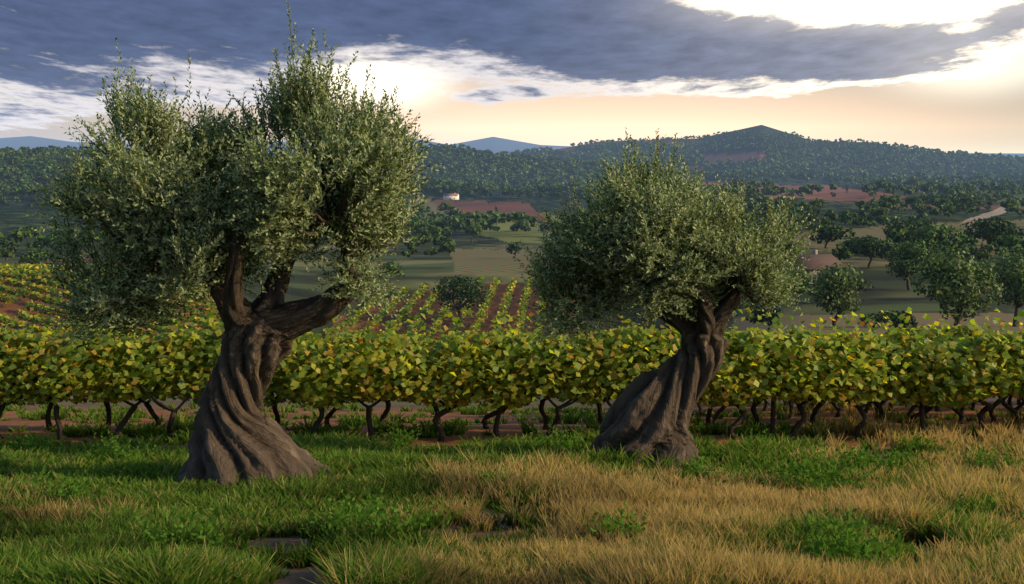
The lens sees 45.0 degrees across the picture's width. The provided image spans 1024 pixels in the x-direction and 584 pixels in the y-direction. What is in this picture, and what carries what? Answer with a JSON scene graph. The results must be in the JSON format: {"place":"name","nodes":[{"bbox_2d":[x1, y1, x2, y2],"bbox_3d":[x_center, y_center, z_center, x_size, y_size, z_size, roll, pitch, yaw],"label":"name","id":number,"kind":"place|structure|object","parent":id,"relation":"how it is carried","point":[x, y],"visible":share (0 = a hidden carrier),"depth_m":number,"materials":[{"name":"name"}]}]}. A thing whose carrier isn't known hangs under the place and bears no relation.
{"place":"outdoors","nodes":[
{"label":"outdoors","id":0,"kind":"place"},
{"bbox_2d":[0,125,1023,583],"bbox_3d":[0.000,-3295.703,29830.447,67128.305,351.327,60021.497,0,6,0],"label":"terrain","id":1,"kind":"structure","parent":0,"point":[486,253],"depth_m":219.93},
{"bbox_2d":[0,263,223,338],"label":"vineyard","id":2,"kind":"object","parent":1,"relation":"on","point":[31,273],"visible":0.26,"depth_m":137.78,"materials":[{"name":"green plant"}]},
{"bbox_2d":[16,0,441,487],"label":"olive tree","id":3,"kind":"object","parent":1,"relation":"on","point":[96,191],"depth_m":13.19,"materials":[{"name":"green plant"}]},
{"bbox_2d":[319,275,581,338],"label":"vineyard","id":4,"kind":"object","parent":1,"relation":"on","point":[527,291],"visible":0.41,"depth_m":189.32,"materials":[{"name":"green plant"}]},
{"bbox_2d":[443,193,458,199],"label":"house","id":5,"kind":"structure","parent":1,"relation":"on","point":[450,196],"depth_m":1187.42,"materials":[{"name":"white paint"}]},
{"bbox_2d":[0,307,1023,440],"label":"vine rows","id":6,"kind":"object","parent":1,"relation":"on","point":[945,365],"depth_m":19.23,"materials":[{"name":"green plant"}]},
{"bbox_2d":[0,396,1023,583],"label":"grass","id":7,"kind":"structure","parent":1,"relation":"on","point":[735,529],"depth_m":11.16,"materials":[{"name":"green plant"}]},
{"bbox_2d":[0,130,1023,260],"bbox_3d":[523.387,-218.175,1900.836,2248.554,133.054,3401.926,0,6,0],"label":"forest","id":8,"kind":"object","parent":1,"relation":"on","point":[959,194],"visible":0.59,"depth_m":1680.74,"materials":[{"name":"green plant"}]},
{"bbox_2d":[0,207,1023,330],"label":"trees","id":9,"kind":"object","parent":1,"relation":"on","point":[966,278],"depth_m":116.49,"materials":[{"name":"green plant"}]},
{"bbox_2d":[5,421,1023,566],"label":"weeds","id":10,"kind":"object","parent":1,"relation":"on","point":[811,477],"visible":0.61,"depth_m":11.85,"materials":[{"name":"green plant"}]},
{"bbox_2d":[500,520,537,529],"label":"stones","id":11,"kind":"object","parent":1,"relation":"on","point":[505,526],"depth_m":10.98,"materials":[{"name":"grey stone"}]},
{"bbox_2d":[513,127,826,469],"bbox_3d":[1.948,0.169,15.749,3.892,4.512,2.811,0,6,0],"label":"olive tree","id":12,"kind":"object","parent":1,"relation":"on","point":[645,248],"depth_m":15.41,"materials":[{"name":"green plant"}]},
{"bbox_2d":[770,370,776,436],"bbox_3d":[4.239,1.842,20.059,0.096,1.261,0.081,0,6,0],"label":"wooden stake","id":13,"kind":"object","parent":1,"relation":"on","point":[772,418],"visible":0.38,"depth_m":20.05,"materials":[{"name":"brown wood"}]},
{"bbox_2d":[774,250,844,289],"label":"farmhouse","id":14,"kind":"object","parent":1,"relation":"on","point":[815,260],"visible":0.25,"depth_m":175.55,"materials":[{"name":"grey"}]},
{"bbox_2d":[0,0,1023,152],"label":"sky","id":15,"kind":"structure","parent":0,"point":[944,75],"materials":[{"name":"grey"}]}
]}

